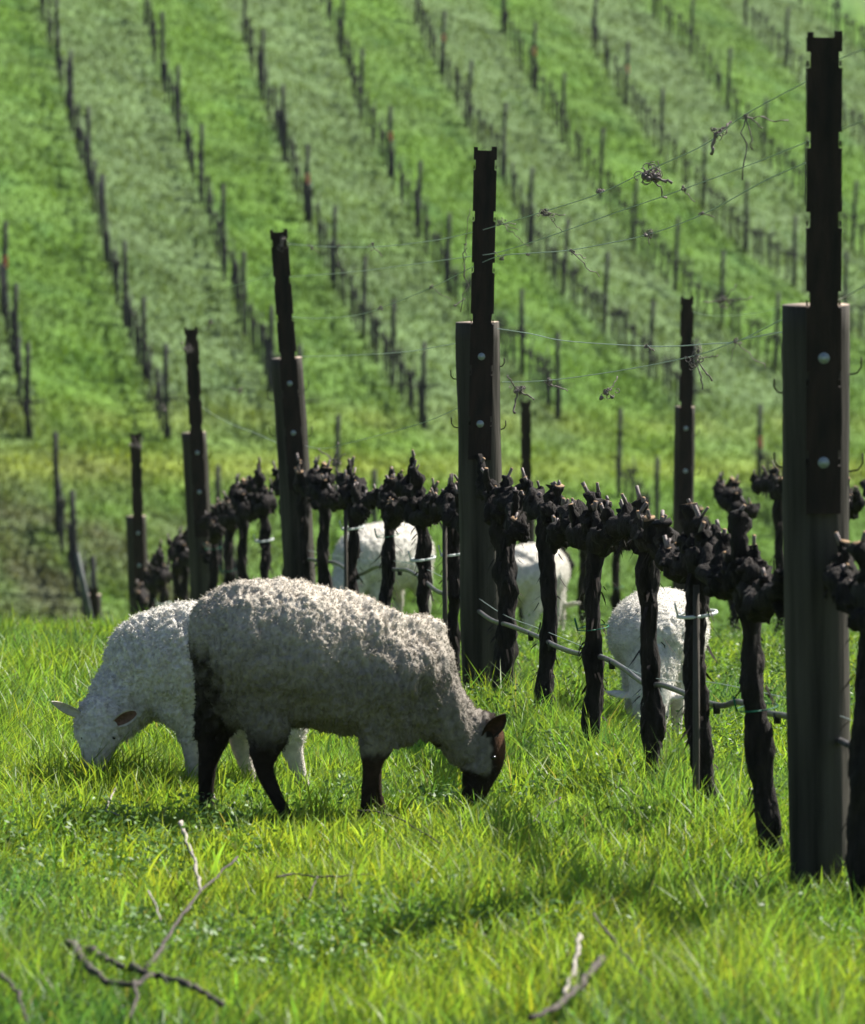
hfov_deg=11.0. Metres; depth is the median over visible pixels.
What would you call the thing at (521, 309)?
hillside post
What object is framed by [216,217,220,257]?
hillside vine
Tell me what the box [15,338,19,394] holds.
hillside vine
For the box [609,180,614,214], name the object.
hillside vine
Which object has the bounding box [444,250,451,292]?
hillside vine
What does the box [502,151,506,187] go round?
hillside vine
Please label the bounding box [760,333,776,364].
hillside vine
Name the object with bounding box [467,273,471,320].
hillside vine
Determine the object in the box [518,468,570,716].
grape vine
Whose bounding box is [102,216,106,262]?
hillside vine
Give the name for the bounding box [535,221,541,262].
hillside vine
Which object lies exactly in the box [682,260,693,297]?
hillside vine
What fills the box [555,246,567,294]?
hillside vine
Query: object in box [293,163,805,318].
trellis wire
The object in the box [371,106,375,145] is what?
hillside vine
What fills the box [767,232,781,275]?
hillside vine
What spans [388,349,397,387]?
hillside vine
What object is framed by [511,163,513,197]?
hillside vine
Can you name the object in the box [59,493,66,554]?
hillside vine
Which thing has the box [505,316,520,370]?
hillside vine
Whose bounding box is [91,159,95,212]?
hillside vine
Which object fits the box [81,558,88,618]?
hillside vine
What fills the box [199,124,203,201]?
hillside post
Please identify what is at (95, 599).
trellis post
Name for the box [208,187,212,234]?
hillside vine
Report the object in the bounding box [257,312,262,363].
hillside vine
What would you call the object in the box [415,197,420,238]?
hillside vine
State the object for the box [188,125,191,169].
hillside vine
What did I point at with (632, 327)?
hillside vine
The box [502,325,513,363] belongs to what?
hillside vine
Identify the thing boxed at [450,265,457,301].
hillside vine
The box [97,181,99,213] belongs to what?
hillside vine
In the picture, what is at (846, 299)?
hillside vine
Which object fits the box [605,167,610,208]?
hillside vine
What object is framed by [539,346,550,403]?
hillside vine
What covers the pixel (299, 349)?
hillside post
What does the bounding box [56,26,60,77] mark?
hillside vine
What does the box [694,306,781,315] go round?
trellis wire
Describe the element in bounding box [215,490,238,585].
grape vine
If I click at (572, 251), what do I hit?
dried tendril
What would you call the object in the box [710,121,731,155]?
dried tendril
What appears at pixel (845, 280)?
hillside post
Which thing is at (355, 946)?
leaved weeds
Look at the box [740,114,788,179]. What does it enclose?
dried tendril
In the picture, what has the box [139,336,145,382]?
hillside vine
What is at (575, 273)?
hillside vine
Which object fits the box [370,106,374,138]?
hillside vine
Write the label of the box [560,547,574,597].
grape vine
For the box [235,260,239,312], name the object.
hillside vine
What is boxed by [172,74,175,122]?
hillside vine
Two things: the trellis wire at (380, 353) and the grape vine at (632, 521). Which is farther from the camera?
the trellis wire at (380, 353)
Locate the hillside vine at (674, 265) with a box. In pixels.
[667,249,680,291]
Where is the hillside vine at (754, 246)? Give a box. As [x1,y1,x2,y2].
[745,226,760,259]
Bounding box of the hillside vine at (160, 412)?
[156,376,162,430]
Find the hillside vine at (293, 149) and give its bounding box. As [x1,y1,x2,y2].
[292,139,295,176]
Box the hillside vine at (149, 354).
[146,336,152,391]
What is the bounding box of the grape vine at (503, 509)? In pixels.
[472,454,530,697]
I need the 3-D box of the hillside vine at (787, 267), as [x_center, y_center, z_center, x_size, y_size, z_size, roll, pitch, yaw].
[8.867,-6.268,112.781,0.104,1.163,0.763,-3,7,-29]
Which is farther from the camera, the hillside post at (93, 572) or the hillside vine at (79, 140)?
the hillside vine at (79, 140)
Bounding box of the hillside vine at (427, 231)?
[425,216,431,254]
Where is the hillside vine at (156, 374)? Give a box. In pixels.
[153,367,159,412]
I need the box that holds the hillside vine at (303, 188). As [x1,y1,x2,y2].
[301,180,304,211]
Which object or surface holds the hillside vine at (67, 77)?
on the ground at (854, 8)
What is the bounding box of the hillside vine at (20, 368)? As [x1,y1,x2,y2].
[18,362,22,406]
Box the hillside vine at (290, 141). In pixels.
[288,135,293,169]
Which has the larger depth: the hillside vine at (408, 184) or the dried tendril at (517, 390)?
the hillside vine at (408, 184)
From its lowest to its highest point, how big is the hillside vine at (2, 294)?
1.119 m
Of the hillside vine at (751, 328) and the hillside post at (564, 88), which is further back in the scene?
the hillside post at (564, 88)
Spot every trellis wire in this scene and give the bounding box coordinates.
[196,268,271,300]
[202,407,276,442]
[291,120,864,276]
[292,49,864,247]
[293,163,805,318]
[301,343,454,356]
[305,408,457,448]
[308,550,852,720]
[497,286,864,346]
[521,332,781,381]
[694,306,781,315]
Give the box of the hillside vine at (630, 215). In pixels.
[626,193,632,242]
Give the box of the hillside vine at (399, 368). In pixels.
[394,346,403,393]
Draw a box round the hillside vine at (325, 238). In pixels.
[324,222,327,267]
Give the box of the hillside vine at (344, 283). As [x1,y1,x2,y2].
[340,257,346,306]
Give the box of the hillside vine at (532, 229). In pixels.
[529,202,535,255]
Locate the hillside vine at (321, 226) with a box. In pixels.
[319,219,324,256]
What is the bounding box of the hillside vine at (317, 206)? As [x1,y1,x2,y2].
[315,192,319,245]
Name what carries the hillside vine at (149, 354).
on the ground at (854, 8)
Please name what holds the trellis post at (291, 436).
on the ground at (854, 8)
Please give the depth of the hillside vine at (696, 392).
97.88 m
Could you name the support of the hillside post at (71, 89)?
on the ground at (854, 8)
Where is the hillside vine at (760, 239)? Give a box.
[751,220,764,264]
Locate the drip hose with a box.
[307,558,848,747]
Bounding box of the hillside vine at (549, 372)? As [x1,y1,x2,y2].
[542,354,554,404]
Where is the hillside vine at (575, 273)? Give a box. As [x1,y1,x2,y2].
[570,265,581,309]
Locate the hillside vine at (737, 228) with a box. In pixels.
[731,211,741,246]
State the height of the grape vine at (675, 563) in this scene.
1.000 m
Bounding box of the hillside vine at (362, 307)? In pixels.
[357,293,365,333]
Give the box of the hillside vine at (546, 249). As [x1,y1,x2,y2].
[542,233,549,272]
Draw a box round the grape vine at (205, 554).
[183,527,210,563]
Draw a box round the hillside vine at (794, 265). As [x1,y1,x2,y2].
[787,248,797,287]
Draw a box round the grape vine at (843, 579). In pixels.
[821,531,864,917]
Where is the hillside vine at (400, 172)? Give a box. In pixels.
[397,154,401,197]
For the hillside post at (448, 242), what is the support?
on the ground at (854, 8)
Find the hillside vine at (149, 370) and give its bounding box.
[146,352,151,401]
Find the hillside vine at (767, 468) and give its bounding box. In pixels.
[766,452,776,469]
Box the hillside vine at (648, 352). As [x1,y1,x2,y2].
[644,334,654,378]
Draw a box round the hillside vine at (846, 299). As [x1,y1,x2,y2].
[838,286,852,303]
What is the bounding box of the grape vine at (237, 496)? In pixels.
[228,473,258,579]
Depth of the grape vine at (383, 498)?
18.12 m
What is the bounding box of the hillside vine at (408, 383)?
[404,369,411,408]
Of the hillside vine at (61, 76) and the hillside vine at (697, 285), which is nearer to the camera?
the hillside vine at (697, 285)
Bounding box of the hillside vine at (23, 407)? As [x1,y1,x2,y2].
[22,377,24,414]
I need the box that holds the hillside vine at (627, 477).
[622,468,631,503]
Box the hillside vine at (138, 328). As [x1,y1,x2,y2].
[135,316,140,365]
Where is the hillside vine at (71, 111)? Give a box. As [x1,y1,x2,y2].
[70,95,72,131]
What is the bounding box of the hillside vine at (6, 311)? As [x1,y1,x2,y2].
[4,294,9,343]
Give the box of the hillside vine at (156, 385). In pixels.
[155,371,160,418]
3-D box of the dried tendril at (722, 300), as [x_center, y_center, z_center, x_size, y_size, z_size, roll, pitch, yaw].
[1.534,-1.120,23.497,0.264,0.139,0.050,0,6,-4]
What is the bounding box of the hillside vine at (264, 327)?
[261,320,267,375]
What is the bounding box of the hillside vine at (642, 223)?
[636,217,646,256]
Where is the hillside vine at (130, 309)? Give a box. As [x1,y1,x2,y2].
[128,294,132,347]
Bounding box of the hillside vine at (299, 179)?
[296,164,300,201]
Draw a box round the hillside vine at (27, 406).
[5,387,45,439]
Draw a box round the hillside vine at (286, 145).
[284,117,287,162]
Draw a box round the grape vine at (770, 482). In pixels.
[750,460,783,635]
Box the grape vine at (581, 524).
[557,481,631,746]
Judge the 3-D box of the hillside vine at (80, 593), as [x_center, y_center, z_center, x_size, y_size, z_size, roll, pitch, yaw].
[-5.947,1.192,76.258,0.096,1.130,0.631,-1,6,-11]
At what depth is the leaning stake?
36.98 m
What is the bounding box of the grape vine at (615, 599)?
[607,548,630,612]
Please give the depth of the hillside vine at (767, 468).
93.92 m
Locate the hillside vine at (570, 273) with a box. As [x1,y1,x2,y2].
[565,268,574,299]
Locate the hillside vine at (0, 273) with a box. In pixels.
[0,263,1,295]
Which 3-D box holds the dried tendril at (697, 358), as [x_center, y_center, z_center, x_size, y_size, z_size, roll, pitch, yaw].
[0.705,-0.383,11.815,0.091,0.123,0.033,0,6,0]
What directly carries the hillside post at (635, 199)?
on the ground at (854, 8)
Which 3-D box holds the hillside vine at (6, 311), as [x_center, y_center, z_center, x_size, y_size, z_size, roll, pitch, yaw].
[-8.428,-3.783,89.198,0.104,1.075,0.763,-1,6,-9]
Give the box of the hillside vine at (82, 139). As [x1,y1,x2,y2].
[80,117,83,166]
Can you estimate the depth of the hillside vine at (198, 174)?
104.46 m
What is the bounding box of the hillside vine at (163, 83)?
[162,61,165,93]
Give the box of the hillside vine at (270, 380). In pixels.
[268,352,276,392]
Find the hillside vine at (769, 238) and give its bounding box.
[761,222,777,269]
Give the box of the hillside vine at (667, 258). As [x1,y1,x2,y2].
[664,246,673,283]
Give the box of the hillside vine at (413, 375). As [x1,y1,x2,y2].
[406,360,416,414]
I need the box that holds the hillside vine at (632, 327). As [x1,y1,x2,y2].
[625,310,636,363]
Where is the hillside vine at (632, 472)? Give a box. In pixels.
[626,456,636,502]
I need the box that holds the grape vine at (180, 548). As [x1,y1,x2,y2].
[172,526,189,601]
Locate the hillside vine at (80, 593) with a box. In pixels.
[79,550,83,610]
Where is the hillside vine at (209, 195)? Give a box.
[207,190,211,220]
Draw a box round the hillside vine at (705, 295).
[700,283,712,315]
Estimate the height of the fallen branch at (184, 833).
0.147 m
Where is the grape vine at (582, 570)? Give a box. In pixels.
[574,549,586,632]
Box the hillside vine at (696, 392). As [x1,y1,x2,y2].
[691,383,711,422]
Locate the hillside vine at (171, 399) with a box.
[145,389,183,440]
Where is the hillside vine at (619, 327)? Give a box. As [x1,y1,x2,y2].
[611,298,624,349]
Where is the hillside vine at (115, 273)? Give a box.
[112,253,116,292]
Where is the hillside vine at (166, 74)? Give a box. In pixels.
[165,58,168,102]
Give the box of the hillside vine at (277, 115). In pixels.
[276,99,279,141]
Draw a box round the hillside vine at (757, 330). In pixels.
[752,320,766,355]
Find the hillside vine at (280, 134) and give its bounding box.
[279,109,281,150]
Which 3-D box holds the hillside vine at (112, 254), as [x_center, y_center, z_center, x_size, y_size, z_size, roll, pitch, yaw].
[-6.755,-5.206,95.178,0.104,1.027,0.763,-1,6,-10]
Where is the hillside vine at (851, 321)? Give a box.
[846,295,858,331]
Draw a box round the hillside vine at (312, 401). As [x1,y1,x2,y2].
[305,394,319,402]
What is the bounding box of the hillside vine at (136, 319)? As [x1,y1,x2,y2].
[133,302,138,357]
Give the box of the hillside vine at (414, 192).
[412,178,416,226]
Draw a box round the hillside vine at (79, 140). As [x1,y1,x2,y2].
[77,117,80,159]
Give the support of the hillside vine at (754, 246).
on the ground at (854, 8)
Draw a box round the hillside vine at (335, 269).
[333,240,338,290]
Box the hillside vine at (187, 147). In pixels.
[185,127,189,161]
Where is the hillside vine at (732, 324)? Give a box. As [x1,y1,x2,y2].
[726,287,738,336]
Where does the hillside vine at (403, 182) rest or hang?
on the ground at (854, 8)
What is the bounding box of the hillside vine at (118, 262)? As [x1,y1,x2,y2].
[115,255,120,305]
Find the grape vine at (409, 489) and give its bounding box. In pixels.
[391,449,441,616]
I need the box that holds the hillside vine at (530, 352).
[525,345,533,384]
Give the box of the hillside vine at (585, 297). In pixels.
[578,275,590,315]
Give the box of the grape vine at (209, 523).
[197,498,224,593]
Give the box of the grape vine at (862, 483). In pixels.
[859,479,864,496]
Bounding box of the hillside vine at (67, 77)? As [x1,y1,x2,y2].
[65,66,68,107]
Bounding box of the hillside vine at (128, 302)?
[126,289,131,337]
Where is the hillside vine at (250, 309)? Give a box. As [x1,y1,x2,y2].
[248,301,253,346]
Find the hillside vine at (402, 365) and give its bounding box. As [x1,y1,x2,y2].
[396,348,405,401]
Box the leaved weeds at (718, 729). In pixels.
[394,606,858,835]
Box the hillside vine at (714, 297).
[707,284,718,321]
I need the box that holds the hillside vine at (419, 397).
[415,375,420,421]
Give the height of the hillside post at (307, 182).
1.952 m
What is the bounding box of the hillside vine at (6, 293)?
[4,276,8,333]
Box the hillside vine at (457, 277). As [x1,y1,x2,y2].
[452,262,459,307]
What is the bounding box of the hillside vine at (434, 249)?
[430,225,435,263]
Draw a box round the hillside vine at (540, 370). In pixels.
[534,362,543,399]
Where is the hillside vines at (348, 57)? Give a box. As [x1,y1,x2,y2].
[41,0,864,257]
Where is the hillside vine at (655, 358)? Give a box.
[648,345,658,386]
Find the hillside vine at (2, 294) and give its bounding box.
[0,264,3,313]
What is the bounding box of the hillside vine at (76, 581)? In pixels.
[75,544,79,597]
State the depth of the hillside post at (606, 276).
102.80 m
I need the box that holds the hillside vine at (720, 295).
[711,280,727,325]
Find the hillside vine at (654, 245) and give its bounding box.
[650,227,660,270]
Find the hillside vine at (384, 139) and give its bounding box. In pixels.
[381,120,385,166]
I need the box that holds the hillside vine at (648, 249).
[642,218,649,264]
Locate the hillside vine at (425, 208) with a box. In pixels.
[422,194,427,246]
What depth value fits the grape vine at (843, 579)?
9.81 m
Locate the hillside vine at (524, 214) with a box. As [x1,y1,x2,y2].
[522,197,526,233]
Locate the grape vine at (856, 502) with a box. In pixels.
[849,477,864,519]
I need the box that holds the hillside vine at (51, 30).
[49,18,53,49]
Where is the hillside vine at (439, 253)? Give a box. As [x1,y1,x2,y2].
[435,222,440,275]
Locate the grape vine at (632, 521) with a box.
[599,485,685,787]
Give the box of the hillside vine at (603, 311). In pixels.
[599,294,609,334]
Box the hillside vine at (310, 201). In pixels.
[309,182,312,231]
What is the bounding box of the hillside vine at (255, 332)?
[251,308,257,354]
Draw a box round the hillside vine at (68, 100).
[66,88,69,119]
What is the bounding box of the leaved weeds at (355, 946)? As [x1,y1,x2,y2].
[0,762,864,1023]
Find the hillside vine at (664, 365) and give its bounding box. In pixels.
[658,349,667,393]
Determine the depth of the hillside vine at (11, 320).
88.67 m
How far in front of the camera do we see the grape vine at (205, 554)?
26.74 m
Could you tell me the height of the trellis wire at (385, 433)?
0.600 m
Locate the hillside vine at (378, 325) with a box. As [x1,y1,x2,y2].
[374,315,381,363]
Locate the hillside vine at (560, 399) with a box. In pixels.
[545,376,574,420]
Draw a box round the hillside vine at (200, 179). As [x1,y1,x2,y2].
[199,162,202,202]
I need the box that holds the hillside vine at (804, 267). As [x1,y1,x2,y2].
[799,252,805,293]
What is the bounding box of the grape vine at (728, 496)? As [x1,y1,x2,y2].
[711,471,760,635]
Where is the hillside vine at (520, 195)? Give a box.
[519,181,522,221]
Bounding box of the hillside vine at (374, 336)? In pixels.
[370,307,377,356]
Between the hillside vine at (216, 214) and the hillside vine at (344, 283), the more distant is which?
the hillside vine at (216, 214)
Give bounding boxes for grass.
[0,594,859,728]
[0,647,864,1023]
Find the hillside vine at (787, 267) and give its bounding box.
[779,239,791,278]
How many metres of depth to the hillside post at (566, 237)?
104.98 m
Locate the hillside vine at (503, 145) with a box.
[501,128,504,178]
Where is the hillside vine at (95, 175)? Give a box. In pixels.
[92,158,96,196]
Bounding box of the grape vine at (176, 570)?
[166,534,180,602]
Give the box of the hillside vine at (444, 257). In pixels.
[441,239,445,282]
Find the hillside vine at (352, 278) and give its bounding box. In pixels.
[347,265,354,313]
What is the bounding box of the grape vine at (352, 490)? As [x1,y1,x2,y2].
[335,456,371,593]
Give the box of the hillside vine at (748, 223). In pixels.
[737,209,750,253]
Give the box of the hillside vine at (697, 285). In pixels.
[690,273,701,311]
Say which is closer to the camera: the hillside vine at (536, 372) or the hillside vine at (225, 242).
the hillside vine at (536, 372)
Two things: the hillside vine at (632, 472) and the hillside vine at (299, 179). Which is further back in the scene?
the hillside vine at (299, 179)
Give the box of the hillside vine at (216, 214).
[213,209,218,245]
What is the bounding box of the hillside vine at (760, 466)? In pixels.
[752,442,767,492]
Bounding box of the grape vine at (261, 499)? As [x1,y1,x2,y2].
[243,457,277,578]
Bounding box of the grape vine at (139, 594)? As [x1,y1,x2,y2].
[129,579,148,613]
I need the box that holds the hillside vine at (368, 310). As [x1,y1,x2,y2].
[365,302,372,349]
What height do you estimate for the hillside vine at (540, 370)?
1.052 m
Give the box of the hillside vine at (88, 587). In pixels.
[86,571,89,593]
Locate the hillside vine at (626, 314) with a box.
[617,299,630,355]
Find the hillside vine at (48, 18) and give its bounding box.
[47,8,50,38]
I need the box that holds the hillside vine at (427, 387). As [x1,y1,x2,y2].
[403,370,439,428]
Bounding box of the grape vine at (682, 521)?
[680,505,711,530]
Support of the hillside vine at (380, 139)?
on the ground at (854, 8)
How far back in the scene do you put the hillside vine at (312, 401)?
88.66 m
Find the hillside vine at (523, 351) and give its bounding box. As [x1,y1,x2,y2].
[521,325,527,376]
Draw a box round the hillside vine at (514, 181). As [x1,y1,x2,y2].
[513,170,517,207]
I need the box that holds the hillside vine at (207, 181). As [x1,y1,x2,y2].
[205,177,209,213]
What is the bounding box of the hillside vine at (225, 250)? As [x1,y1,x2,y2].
[222,245,227,281]
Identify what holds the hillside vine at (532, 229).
on the ground at (854, 8)
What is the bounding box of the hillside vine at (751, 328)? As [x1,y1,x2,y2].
[744,314,759,351]
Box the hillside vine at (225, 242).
[223,227,226,270]
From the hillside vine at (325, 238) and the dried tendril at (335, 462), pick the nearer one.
the dried tendril at (335, 462)
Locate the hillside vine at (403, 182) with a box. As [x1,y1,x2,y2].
[401,172,406,207]
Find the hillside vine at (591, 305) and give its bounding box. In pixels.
[584,280,596,323]
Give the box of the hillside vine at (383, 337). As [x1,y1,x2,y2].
[379,321,386,371]
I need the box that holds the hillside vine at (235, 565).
[233,557,237,580]
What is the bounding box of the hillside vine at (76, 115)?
[75,102,78,151]
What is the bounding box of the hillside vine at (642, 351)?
[635,325,648,371]
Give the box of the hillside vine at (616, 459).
[612,446,622,494]
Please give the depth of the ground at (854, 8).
105.76 m
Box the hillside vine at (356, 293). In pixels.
[352,276,358,331]
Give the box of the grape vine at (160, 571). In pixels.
[149,539,171,606]
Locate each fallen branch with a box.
[0,970,28,1023]
[64,856,237,1019]
[105,784,118,815]
[147,890,160,920]
[178,820,201,892]
[275,873,367,899]
[357,809,439,843]
[527,797,561,826]
[527,954,606,1021]
[563,933,583,994]
[592,913,649,982]
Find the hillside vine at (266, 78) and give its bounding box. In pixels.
[265,64,268,109]
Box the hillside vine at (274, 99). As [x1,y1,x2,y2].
[273,86,276,132]
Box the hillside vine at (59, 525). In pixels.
[55,483,61,544]
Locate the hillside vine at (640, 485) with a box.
[634,479,644,488]
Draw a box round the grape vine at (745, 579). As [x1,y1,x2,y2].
[694,504,786,865]
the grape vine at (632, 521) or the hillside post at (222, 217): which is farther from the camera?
the hillside post at (222, 217)
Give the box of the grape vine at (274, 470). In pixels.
[271,461,283,576]
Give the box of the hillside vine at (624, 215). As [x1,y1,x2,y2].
[620,192,626,233]
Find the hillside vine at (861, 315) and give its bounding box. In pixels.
[856,302,863,339]
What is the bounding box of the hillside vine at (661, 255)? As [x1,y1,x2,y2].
[657,241,667,275]
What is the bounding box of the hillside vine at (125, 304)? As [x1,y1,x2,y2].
[122,278,127,327]
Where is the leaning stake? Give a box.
[74,552,92,619]
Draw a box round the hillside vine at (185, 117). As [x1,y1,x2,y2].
[183,104,187,145]
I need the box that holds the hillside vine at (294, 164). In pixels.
[292,153,297,190]
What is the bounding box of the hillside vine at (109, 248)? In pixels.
[105,220,110,273]
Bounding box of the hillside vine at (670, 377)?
[663,347,675,402]
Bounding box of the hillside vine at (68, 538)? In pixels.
[66,520,71,573]
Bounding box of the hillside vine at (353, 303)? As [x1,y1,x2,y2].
[350,288,354,323]
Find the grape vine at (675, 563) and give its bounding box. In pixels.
[650,498,726,815]
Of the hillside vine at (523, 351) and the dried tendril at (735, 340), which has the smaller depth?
the dried tendril at (735, 340)
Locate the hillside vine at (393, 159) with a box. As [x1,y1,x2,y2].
[390,139,394,185]
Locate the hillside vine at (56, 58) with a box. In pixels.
[55,31,57,68]
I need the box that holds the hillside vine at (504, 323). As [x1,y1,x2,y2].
[495,310,508,356]
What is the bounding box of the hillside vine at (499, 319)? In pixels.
[492,312,505,325]
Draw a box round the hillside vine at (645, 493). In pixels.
[640,487,649,498]
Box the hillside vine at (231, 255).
[229,239,233,294]
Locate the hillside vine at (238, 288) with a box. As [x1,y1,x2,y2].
[236,268,240,325]
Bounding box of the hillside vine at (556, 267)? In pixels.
[552,239,559,287]
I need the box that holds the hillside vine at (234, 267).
[232,250,236,302]
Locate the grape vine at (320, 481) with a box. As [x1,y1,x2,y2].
[305,456,341,588]
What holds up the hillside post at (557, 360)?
on the ground at (854, 8)
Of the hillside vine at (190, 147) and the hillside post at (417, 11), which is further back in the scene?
the hillside post at (417, 11)
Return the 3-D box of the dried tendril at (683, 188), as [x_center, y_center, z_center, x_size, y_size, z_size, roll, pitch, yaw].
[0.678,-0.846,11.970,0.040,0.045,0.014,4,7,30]
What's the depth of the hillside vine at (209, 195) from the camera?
102.06 m
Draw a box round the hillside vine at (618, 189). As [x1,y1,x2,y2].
[615,176,621,223]
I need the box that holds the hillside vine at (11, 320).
[9,308,12,351]
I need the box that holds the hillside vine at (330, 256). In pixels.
[328,238,331,281]
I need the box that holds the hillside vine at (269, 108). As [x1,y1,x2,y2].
[268,86,272,121]
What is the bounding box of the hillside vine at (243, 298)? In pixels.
[240,284,246,337]
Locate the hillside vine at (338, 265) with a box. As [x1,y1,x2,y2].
[336,250,341,300]
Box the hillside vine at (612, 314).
[605,301,615,341]
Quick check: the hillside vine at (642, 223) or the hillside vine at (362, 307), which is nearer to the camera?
the hillside vine at (362, 307)
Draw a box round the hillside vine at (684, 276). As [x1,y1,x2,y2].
[680,256,691,297]
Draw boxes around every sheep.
[52,598,309,787]
[186,575,506,823]
[330,521,435,612]
[515,542,580,634]
[605,586,711,736]
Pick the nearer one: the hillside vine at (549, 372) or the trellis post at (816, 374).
the trellis post at (816, 374)
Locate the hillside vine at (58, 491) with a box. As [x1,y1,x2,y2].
[57,474,61,520]
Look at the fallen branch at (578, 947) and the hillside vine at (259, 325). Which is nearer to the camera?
the fallen branch at (578, 947)
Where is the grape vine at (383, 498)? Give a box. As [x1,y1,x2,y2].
[361,466,405,608]
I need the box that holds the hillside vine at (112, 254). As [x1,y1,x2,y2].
[110,241,114,284]
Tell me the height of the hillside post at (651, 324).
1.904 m
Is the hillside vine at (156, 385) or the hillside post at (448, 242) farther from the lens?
the hillside post at (448, 242)
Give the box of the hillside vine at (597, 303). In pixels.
[592,289,603,328]
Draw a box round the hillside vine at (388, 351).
[384,335,390,378]
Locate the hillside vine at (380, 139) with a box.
[377,113,381,155]
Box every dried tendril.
[128,437,143,448]
[181,342,193,353]
[277,236,288,250]
[318,442,345,472]
[368,242,381,255]
[460,213,469,311]
[496,218,528,245]
[507,375,534,413]
[537,208,564,230]
[544,377,567,390]
[569,249,599,276]
[599,376,619,399]
[634,161,672,198]
[644,229,652,243]
[681,185,694,201]
[684,343,717,389]
[702,284,751,309]
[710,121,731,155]
[730,337,765,368]
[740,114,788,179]
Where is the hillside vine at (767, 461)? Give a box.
[761,450,773,498]
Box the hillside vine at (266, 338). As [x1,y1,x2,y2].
[264,322,268,384]
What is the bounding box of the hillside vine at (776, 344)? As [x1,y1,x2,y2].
[770,330,781,371]
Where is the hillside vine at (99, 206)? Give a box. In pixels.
[97,182,100,236]
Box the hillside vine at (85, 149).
[83,135,86,178]
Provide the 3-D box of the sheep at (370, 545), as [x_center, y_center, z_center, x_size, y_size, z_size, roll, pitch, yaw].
[-0.280,0.387,23.119,0.369,0.686,0.774,5,8,38]
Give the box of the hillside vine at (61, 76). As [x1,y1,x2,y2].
[60,56,63,87]
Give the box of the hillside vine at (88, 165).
[86,143,89,190]
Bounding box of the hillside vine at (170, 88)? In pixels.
[169,67,172,112]
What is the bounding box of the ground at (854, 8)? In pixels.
[0,0,864,1021]
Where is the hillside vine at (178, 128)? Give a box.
[177,104,181,142]
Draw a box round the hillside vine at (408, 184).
[406,170,410,218]
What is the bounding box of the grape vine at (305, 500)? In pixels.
[290,453,318,583]
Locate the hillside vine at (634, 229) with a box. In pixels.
[630,219,640,250]
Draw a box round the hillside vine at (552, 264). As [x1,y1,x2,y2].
[548,239,554,280]
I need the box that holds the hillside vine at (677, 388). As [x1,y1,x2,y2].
[670,360,679,405]
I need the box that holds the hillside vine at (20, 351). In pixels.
[17,337,21,363]
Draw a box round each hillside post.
[2,221,7,307]
[13,283,17,374]
[25,342,29,435]
[53,432,58,532]
[54,0,58,42]
[69,50,74,130]
[69,490,79,597]
[86,106,91,187]
[90,556,96,588]
[100,174,107,261]
[122,240,128,327]
[141,297,147,385]
[144,0,147,25]
[160,11,164,84]
[163,343,168,438]
[176,64,181,140]
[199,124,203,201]
[215,465,220,568]
[221,184,224,268]
[241,251,247,335]
[242,0,245,40]
[260,29,264,99]
[269,305,273,386]
[281,84,285,160]
[297,344,301,355]
[305,144,309,221]
[332,206,336,287]
[335,415,339,471]
[340,0,344,53]
[359,49,363,117]
[361,256,366,339]
[371,469,376,522]
[388,105,392,175]
[391,299,395,386]
[414,0,418,23]
[416,161,421,235]
[420,341,425,428]
[439,10,445,72]
[445,213,450,291]
[465,60,472,126]
[500,102,507,175]
[501,0,504,33]
[519,289,523,373]
[526,167,533,245]
[531,21,536,88]
[555,332,559,417]
[561,218,569,295]
[562,72,565,142]
[591,0,597,49]
[598,128,604,198]
[601,251,609,333]
[616,408,622,496]
[623,41,629,104]
[632,177,638,248]
[647,300,654,378]
[652,0,654,16]
[654,456,659,518]
[659,87,663,155]
[674,217,679,290]
[689,0,693,56]
[691,337,697,401]
[700,136,706,208]
[719,250,724,328]
[725,47,731,109]
[742,180,748,252]
[756,404,762,478]
[762,98,767,160]
[773,292,779,366]
[784,7,788,65]
[791,215,796,285]
[804,136,808,203]
[836,0,838,30]
[843,250,848,301]
[851,180,857,248]
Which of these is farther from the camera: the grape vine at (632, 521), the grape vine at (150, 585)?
the grape vine at (150, 585)
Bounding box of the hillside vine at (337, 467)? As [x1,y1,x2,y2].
[330,447,341,511]
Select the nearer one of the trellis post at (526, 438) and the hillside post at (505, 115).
the trellis post at (526, 438)
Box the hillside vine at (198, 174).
[197,151,199,191]
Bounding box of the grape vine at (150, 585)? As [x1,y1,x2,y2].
[142,560,159,609]
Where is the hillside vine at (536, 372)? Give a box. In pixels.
[532,354,542,391]
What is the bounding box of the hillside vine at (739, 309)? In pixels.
[729,295,745,341]
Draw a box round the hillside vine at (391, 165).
[389,139,392,176]
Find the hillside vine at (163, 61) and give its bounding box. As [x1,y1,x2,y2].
[161,40,163,81]
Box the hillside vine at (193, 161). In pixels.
[190,143,194,180]
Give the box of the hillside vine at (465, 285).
[460,270,468,315]
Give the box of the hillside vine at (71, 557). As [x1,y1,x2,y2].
[69,533,72,580]
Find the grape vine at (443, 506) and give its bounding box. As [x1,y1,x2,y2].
[421,473,460,678]
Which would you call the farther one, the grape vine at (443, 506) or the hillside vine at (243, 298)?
the hillside vine at (243, 298)
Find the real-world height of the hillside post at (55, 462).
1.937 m
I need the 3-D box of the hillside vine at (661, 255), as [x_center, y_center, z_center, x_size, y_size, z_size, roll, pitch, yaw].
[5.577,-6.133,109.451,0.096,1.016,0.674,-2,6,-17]
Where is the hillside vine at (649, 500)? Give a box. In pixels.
[642,482,651,513]
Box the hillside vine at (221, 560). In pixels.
[220,535,224,579]
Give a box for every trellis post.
[84,587,101,623]
[123,432,149,617]
[178,327,212,600]
[267,229,315,584]
[450,147,505,697]
[516,400,534,632]
[671,296,699,591]
[773,31,862,895]
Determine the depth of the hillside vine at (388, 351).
94.42 m
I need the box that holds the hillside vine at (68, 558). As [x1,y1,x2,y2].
[66,523,69,566]

